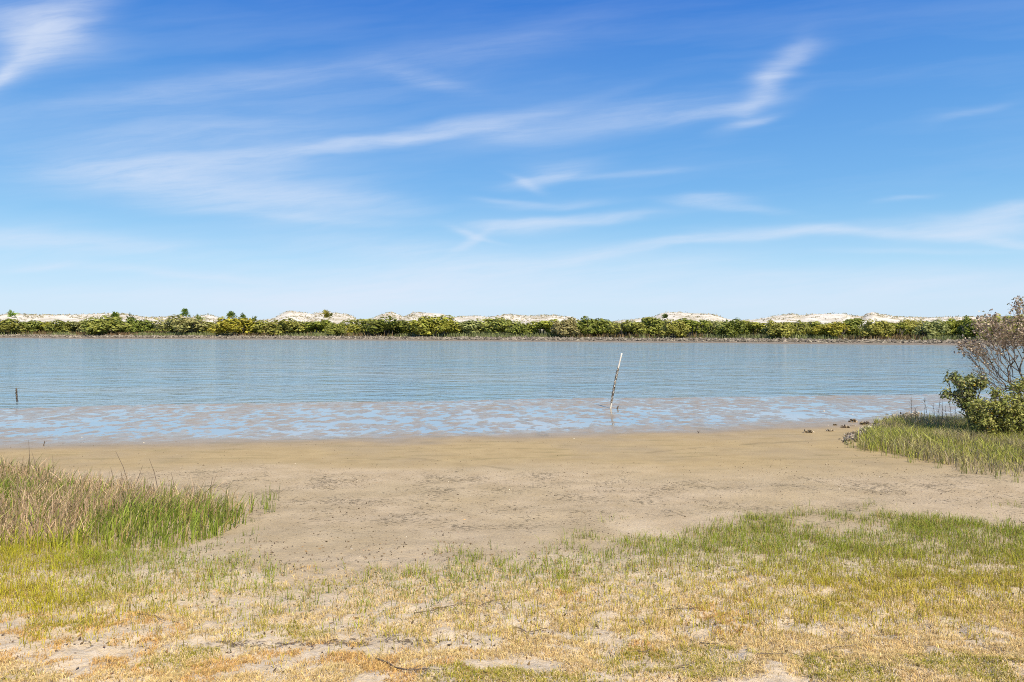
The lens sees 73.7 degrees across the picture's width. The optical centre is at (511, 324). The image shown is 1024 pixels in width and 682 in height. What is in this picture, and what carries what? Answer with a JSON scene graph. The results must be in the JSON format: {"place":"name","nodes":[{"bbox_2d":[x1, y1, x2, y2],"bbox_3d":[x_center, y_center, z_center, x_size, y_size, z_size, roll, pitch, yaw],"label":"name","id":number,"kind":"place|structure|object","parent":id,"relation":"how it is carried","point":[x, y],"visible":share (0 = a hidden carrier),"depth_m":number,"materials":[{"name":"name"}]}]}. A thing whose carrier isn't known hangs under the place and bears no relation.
{"place":"outdoors","nodes":[
{"label":"outdoors","id":0,"kind":"place"},
{"bbox_2d":[0,453,267,549],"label":"dead marsh grass","id":1,"kind":"structure","parent":0,"point":[68,503],"depth_m":9.20,"materials":[{"name":"beige plant"}]},
{"bbox_2d":[0,311,1002,326],"bbox_3d":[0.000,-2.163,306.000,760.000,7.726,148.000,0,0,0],"label":"dune","id":2,"kind":"structure","parent":0,"point":[681,315],"depth_m":285.29,"materials":[{"name":"white sand"}]},
{"bbox_2d":[0,310,1003,323],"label":"dune scrub","id":3,"kind":"object","parent":2,"relation":"on","point":[393,316],"visible":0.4,"depth_m":290.77,"materials":[{"name":"leaves"},{"name":"bark"}]},
{"bbox_2d":[0,329,1023,681],"bbox_3d":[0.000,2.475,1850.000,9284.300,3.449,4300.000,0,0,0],"label":"ground","id":4,"kind":"structure","parent":0,"point":[696,475],"depth_m":10.06,"materials":[{"name":"beige sand"}]},
{"bbox_2d":[7,309,19,320],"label":"cabbage palm","id":5,"kind":"object","parent":4,"relation":"on","point":[11,313],"visible":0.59,"depth_m":184.51,"materials":[{"name":"green plant"}]},
{"bbox_2d":[0,319,27,333],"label":"mangrove bush","id":6,"kind":"object","parent":4,"relation":"on","point":[12,326],"visible":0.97,"depth_m":165.59,"materials":[{"name":"green plant"}]},
{"bbox_2d":[19,320,42,333],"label":"mangrove bush","id":7,"kind":"object","parent":4,"relation":"on","point":[29,324],"visible":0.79,"depth_m":168.15,"materials":[{"name":"green plant"}]},
{"bbox_2d":[28,321,54,332],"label":"mangrove bush","id":8,"kind":"object","parent":4,"relation":"on","point":[40,327],"visible":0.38,"depth_m":170.27,"materials":[{"name":"green plant"}]},
{"bbox_2d":[43,319,75,332],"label":"mangrove bush","id":9,"kind":"object","parent":4,"relation":"on","point":[56,327],"visible":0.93,"depth_m":163.50,"materials":[{"name":"green plant"}]},
{"bbox_2d":[66,320,85,332],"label":"mangrove bush","id":10,"kind":"object","parent":4,"relation":"on","point":[76,325],"visible":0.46,"depth_m":164.37,"materials":[{"name":"green plant"}]},
{"bbox_2d":[81,314,134,334],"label":"mangrove bush","id":11,"kind":"object","parent":4,"relation":"on","point":[100,325],"visible":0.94,"depth_m":156.43,"materials":[{"name":"green plant"}]},
{"bbox_2d":[111,312,121,331],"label":"cabbage palm","id":12,"kind":"object","parent":4,"relation":"on","point":[113,314],"visible":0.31,"depth_m":174.52,"materials":[{"name":"green plant"}]},
{"bbox_2d":[0,455,258,555],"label":"marsh grass","id":13,"kind":"structure","parent":4,"relation":"on","point":[121,533],"depth_m":8.25,"materials":[{"name":"green plant"}]},
{"bbox_2d":[114,317,153,332],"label":"mangrove bush","id":14,"kind":"object","parent":4,"relation":"on","point":[140,326],"visible":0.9,"depth_m":159.42,"materials":[{"name":"green plant"}]},
{"bbox_2d":[141,324,169,332],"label":"mangrove bush","id":15,"kind":"object","parent":4,"relation":"on","point":[151,329],"visible":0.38,"depth_m":160.58,"materials":[{"name":"green plant"}]},
{"bbox_2d":[150,314,208,333],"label":"mangrove bush","id":16,"kind":"object","parent":4,"relation":"on","point":[186,325],"visible":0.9,"depth_m":154.74,"materials":[{"name":"green plant"}]},
{"bbox_2d":[178,308,189,318],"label":"cabbage palm","id":17,"kind":"object","parent":4,"relation":"on","point":[185,312],"visible":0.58,"depth_m":168.54,"materials":[{"name":"green plant"}]},
{"bbox_2d":[195,314,204,321],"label":"cabbage palm","id":18,"kind":"object","parent":4,"relation":"on","point":[198,317],"visible":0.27,"depth_m":165.88,"materials":[{"name":"green plant"}]},
{"bbox_2d":[197,322,215,333],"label":"mangrove bush","id":19,"kind":"object","parent":4,"relation":"on","point":[210,324],"visible":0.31,"depth_m":156.78,"materials":[{"name":"green plant"}]},
{"bbox_2d":[226,311,236,332],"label":"cabbage palm","id":20,"kind":"object","parent":4,"relation":"on","point":[231,314],"visible":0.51,"depth_m":166.75,"materials":[{"name":"green plant"}]},
{"bbox_2d":[206,316,257,334],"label":"mangrove bush","id":21,"kind":"object","parent":4,"relation":"on","point":[242,325],"visible":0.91,"depth_m":149.88,"materials":[{"name":"green plant"}]},
{"bbox_2d":[249,320,268,333],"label":"mangrove bush","id":22,"kind":"object","parent":4,"relation":"on","point":[259,326],"visible":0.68,"depth_m":151.58,"materials":[{"name":"green plant"}]},
{"bbox_2d":[263,317,314,334],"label":"mangrove bush","id":23,"kind":"object","parent":4,"relation":"on","point":[288,326],"visible":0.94,"depth_m":148.19,"materials":[{"name":"green plant"}]},
{"bbox_2d":[83,634,552,648],"bbox_3d":[-1.181,1.920,4.111,2.870,0.071,0.195,0,0,0],"label":"debris line","id":24,"kind":"object","parent":4,"relation":"on","point":[327,643],"visible":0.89,"depth_m":4.12,"materials":[{"name":"brown plant"}]},
{"bbox_2d":[301,320,335,332],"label":"mangrove bush","id":25,"kind":"object","parent":4,"relation":"on","point":[319,326],"visible":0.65,"depth_m":149.71,"materials":[{"name":"green plant"}]},
{"bbox_2d":[320,310,332,321],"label":"cabbage palm","id":26,"kind":"object","parent":4,"relation":"on","point":[327,314],"visible":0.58,"depth_m":163.06,"materials":[{"name":"green plant"}]},
{"bbox_2d":[325,322,348,335],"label":"mangrove bush","id":27,"kind":"object","parent":4,"relation":"on","point":[339,328],"visible":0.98,"depth_m":143.43,"materials":[{"name":"green plant"}]},
{"bbox_2d":[345,326,359,333],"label":"mangrove bush","id":28,"kind":"object","parent":4,"relation":"on","point":[351,330],"visible":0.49,"depth_m":146.42,"materials":[{"name":"green plant"}]},
{"bbox_2d":[342,318,371,333],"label":"mangrove bush","id":29,"kind":"object","parent":4,"relation":"on","point":[351,324],"visible":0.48,"depth_m":147.96,"materials":[{"name":"green plant"}]},
{"bbox_2d":[360,316,413,335],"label":"mangrove bush","id":30,"kind":"object","parent":4,"relation":"on","point":[379,326],"visible":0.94,"depth_m":141.37,"materials":[{"name":"green plant"}]},
{"bbox_2d":[398,327,414,333],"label":"mangrove bush","id":31,"kind":"object","parent":4,"relation":"on","point":[405,331],"visible":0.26,"depth_m":143.76,"materials":[{"name":"green plant"}]},
{"bbox_2d":[376,658,439,671],"bbox_3d":[-0.581,1.801,3.606,0.492,0.102,0.066,0,0,38],"label":"fallen twig","id":32,"kind":"object","parent":4,"relation":"on","point":[403,668],"visible":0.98,"depth_m":3.56,"materials":[{"name":"brown wood"}]},
{"bbox_2d":[406,315,461,335],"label":"mangrove bush","id":33,"kind":"object","parent":4,"relation":"on","point":[423,325],"visible":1,"depth_m":136.38,"materials":[{"name":"green plant"}]},
{"bbox_2d":[415,602,474,612],"bbox_3d":[-0.436,1.998,4.832,0.537,0.042,0.030,0,0,-28],"label":"fallen twig","id":34,"kind":"object","parent":4,"relation":"on","point":[447,606],"visible":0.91,"depth_m":4.82,"materials":[{"name":"wood"}]},
{"bbox_2d":[451,319,482,333],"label":"mangrove bush","id":35,"kind":"object","parent":4,"relation":"on","point":[471,326],"visible":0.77,"depth_m":138.12,"materials":[{"name":"green plant"}]},
{"bbox_2d":[477,326,491,333],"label":"mangrove bush","id":36,"kind":"object","parent":4,"relation":"on","point":[480,330],"visible":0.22,"depth_m":145.58,"materials":[{"name":"green plant"}]},
{"bbox_2d":[476,317,518,333],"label":"mangrove bush","id":37,"kind":"object","parent":4,"relation":"on","point":[496,325],"visible":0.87,"depth_m":138.15,"materials":[{"name":"green plant"}]},
{"bbox_2d":[0,330,1007,340],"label":"sedge strip","id":38,"kind":"object","parent":4,"relation":"on","point":[813,336],"visible":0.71,"depth_m":132.46,"materials":[{"name":"green plant"}]},
{"bbox_2d":[0,334,1022,343],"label":"oyster shell bank","id":39,"kind":"structure","parent":4,"relation":"on","point":[789,339],"depth_m":126.75,"materials":[{"name":"grey stone"}]},
{"bbox_2d":[0,561,1023,681],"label":"dry turf","id":40,"kind":"structure","parent":4,"relation":"on","point":[897,651],"depth_m":3.98,"materials":[{"name":"beige plant"}]},
{"bbox_2d":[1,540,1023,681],"bbox_3d":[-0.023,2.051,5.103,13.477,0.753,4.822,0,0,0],"label":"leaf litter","id":41,"kind":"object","parent":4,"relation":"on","point":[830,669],"visible":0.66,"depth_m":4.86,"materials":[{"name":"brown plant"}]},
{"bbox_2d":[506,321,532,335],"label":"mangrove bush","id":42,"kind":"object","parent":4,"relation":"on","point":[520,328],"visible":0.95,"depth_m":133.99,"materials":[{"name":"green plant"}]},
{"bbox_2d":[514,626,546,633],"bbox_3d":[0.116,1.934,4.353,0.152,0.029,0.171,0,0,-33],"label":"fallen twig","id":43,"kind":"object","parent":4,"relation":"on","point":[529,631],"visible":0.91,"depth_m":4.33,"materials":[{"name":"brown wood"}]},
{"bbox_2d":[524,319,562,334],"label":"mangrove bush","id":44,"kind":"object","parent":4,"relation":"on","point":[546,326],"visible":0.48,"depth_m":134.73,"materials":[{"name":"green plant"}]},
{"bbox_2d":[550,317,579,336],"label":"mangrove bush","id":45,"kind":"object","parent":4,"relation":"on","point":[566,327],"visible":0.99,"depth_m":129.33,"materials":[{"name":"green plant"}]},
{"bbox_2d":[575,316,611,335],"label":"mangrove bush","id":46,"kind":"object","parent":4,"relation":"on","point":[591,326],"visible":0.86,"depth_m":130.99,"materials":[{"name":"green plant"}]},
{"bbox_2d":[171,439,1018,557],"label":"stray shoots","id":47,"kind":"object","parent":4,"relation":"on","point":[266,506],"visible":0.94,"depth_m":9.88,"materials":[{"name":"green plant"}]},
{"bbox_2d":[597,321,616,334],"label":"mangrove bush","id":48,"kind":"object","parent":4,"relation":"on","point":[612,323],"visible":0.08,"depth_m":132.93,"materials":[{"name":"green plant"}]},
{"bbox_2d":[610,353,622,407],"bbox_3d":[3.714,2.128,24.464,0.489,2.229,0.114,0,0,8],"label":"marker pole","id":49,"kind":"object","parent":4,"relation":"on","point":[615,382],"visible":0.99,"depth_m":24.44,"materials":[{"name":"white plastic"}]},
{"bbox_2d":[606,320,645,336],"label":"mangrove bush","id":50,"kind":"object","parent":4,"relation":"on","point":[626,327],"visible":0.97,"depth_m":127.36,"materials":[{"name":"green plant"}]},
{"bbox_2d":[638,317,664,335],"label":"mangrove bush","id":51,"kind":"object","parent":4,"relation":"on","point":[655,326],"visible":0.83,"depth_m":128.57,"materials":[{"name":"green plant"}]},
{"bbox_2d":[659,319,689,337],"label":"mangrove bush","id":52,"kind":"object","parent":4,"relation":"on","point":[678,329],"visible":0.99,"depth_m":123.88,"materials":[{"name":"green plant"}]},
{"bbox_2d":[677,318,712,336],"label":"mangrove bush","id":53,"kind":"object","parent":4,"relation":"on","point":[694,327],"visible":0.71,"depth_m":125.93,"materials":[{"name":"green plant"}]},
{"bbox_2d":[703,319,725,335],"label":"mangrove bush","id":54,"kind":"object","parent":4,"relation":"on","point":[715,323],"visible":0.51,"depth_m":126.39,"materials":[{"name":"green plant"}]},
{"bbox_2d":[713,317,748,337],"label":"mangrove bush","id":55,"kind":"object","parent":4,"relation":"on","point":[729,328],"visible":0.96,"depth_m":121.17,"materials":[{"name":"green plant"}]},
{"bbox_2d":[736,320,767,334],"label":"mangrove bush","id":56,"kind":"object","parent":4,"relation":"on","point":[752,326],"visible":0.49,"depth_m":122.03,"materials":[{"name":"green plant"}]},
{"bbox_2d":[760,319,793,337],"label":"mangrove bush","id":57,"kind":"object","parent":4,"relation":"on","point":[773,329],"visible":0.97,"depth_m":116.78,"materials":[{"name":"green plant"}]},
{"bbox_2d":[782,320,810,335],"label":"mangrove bush","id":58,"kind":"object","parent":4,"relation":"on","point":[798,329],"visible":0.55,"depth_m":119.27,"materials":[{"name":"green plant"}]},
{"bbox_2d":[800,321,823,335],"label":"mangrove bush","id":59,"kind":"object","parent":4,"relation":"on","point":[812,324],"visible":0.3,"depth_m":120.91,"materials":[{"name":"green plant"}]},
{"bbox_2d":[808,321,856,337],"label":"mangrove bush","id":60,"kind":"object","parent":4,"relation":"on","point":[828,329],"visible":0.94,"depth_m":115.73,"materials":[{"name":"green plant"}]},
{"bbox_2d":[842,318,867,336],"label":"mangrove bush","id":61,"kind":"object","parent":4,"relation":"on","point":[857,322],"visible":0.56,"depth_m":116.67,"materials":[{"name":"green plant"}]},
{"bbox_2d":[859,319,895,338],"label":"mangrove bush","id":62,"kind":"object","parent":4,"relation":"on","point":[882,328],"visible":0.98,"depth_m":111.84,"materials":[{"name":"green plant"}]},
{"bbox_2d":[839,411,922,444],"bbox_3d":[10.805,2.910,19.957,0.923,0.289,9.183,0,0,41],"label":"shell rubble","id":63,"kind":"object","parent":4,"relation":"on","point":[850,435],"visible":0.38,"depth_m":18.19,"materials":[{"name":"grey stone"}]},
{"bbox_2d":[888,322,910,334],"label":"mangrove bush","id":64,"kind":"object","parent":4,"relation":"on","point":[902,329],"visible":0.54,"depth_m":113.78,"materials":[{"name":"green plant"}]},
{"bbox_2d":[897,318,926,336],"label":"mangrove bush","id":65,"kind":"object","parent":4,"relation":"on","point":[912,323],"visible":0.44,"depth_m":115.52,"materials":[{"name":"green plant"}]},
{"bbox_2d":[911,319,950,338],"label":"mangrove bush","id":66,"kind":"object","parent":4,"relation":"on","point":[933,328],"visible":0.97,"depth_m":110.80,"materials":[{"name":"green plant"}]},
{"bbox_2d":[945,318,962,335],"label":"mangrove bush","id":67,"kind":"object","parent":4,"relation":"on","point":[953,324],"visible":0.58,"depth_m":112.59,"materials":[{"name":"green plant"}]},
{"bbox_2d":[938,369,991,428],"bbox_3d":[11.912,2.032,17.893,1.601,1.803,0.997,0,0,0],"label":"mangrove sapling","id":68,"kind":"object","parent":4,"relation":"on","point":[960,383],"visible":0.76,"depth_m":17.77,"materials":[{"name":"green plant"}]},
{"bbox_2d":[956,315,990,338],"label":"mangrove bush","id":69,"kind":"object","parent":4,"relation":"on","point":[965,330],"visible":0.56,"depth_m":108.69,"materials":[{"name":"green plant"}]},
{"bbox_2d":[954,296,1023,393],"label":"dead shrub","id":70,"kind":"object","parent":4,"relation":"on","point":[998,335],"visible":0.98,"depth_m":18.05,"materials":[{"name":"bark"},{"name":"dry leaves"}]},
{"bbox_2d":[963,374,1023,435],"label":"leafy shrub","id":71,"kind":"object","parent":4,"relation":"on","point":[983,415],"visible":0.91,"depth_m":16.98,"materials":[{"name":"leaves"},{"name":"bark"}]},
{"bbox_2d":[987,313,1015,333],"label":"mangrove bush","id":72,"kind":"object","parent":4,"relation":"on","point":[998,316],"visible":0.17,"depth_m":110.62,"materials":[{"name":"green plant"}]},
{"bbox_2d":[1000,314,1023,334],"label":"mangrove bush","id":73,"kind":"object","parent":4,"relation":"on","point":[1008,316],"visible":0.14,"depth_m":113.24,"materials":[{"name":"green plant"}]},
{"bbox_2d":[0,338,1023,439],"bbox_3d":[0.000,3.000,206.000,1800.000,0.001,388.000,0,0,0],"label":"water","id":74,"kind":"structure","parent":0,"point":[42,372],"depth_m":40.35,"materials":[{"name":"blue liquid"}]},
{"bbox_2d":[0,497,1023,667],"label":"green grass","id":75,"kind":"structure","parent":0,"point":[102,556],"depth_m":5.86,"materials":[{"name":"green plant"}]},
{"bbox_2d":[0,440,1023,649],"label":"mud crumbs","id":76,"kind":"object","parent":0,"point":[526,528],"visible":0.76,"depth_m":8.34,"materials":[{"name":"brown soil"}]},
{"bbox_2d":[0,0,1023,321],"label":"sky","id":77,"kind":"structure","parent":0,"point":[612,160],"materials":[{"name":"blue"}]},
{"bbox_2d":[854,410,1023,476],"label":"marsh grass","id":78,"kind":"structure","parent":0,"point":[900,433],"depth_m":15.56,"materials":[{"name":"green plant"}]}
]}

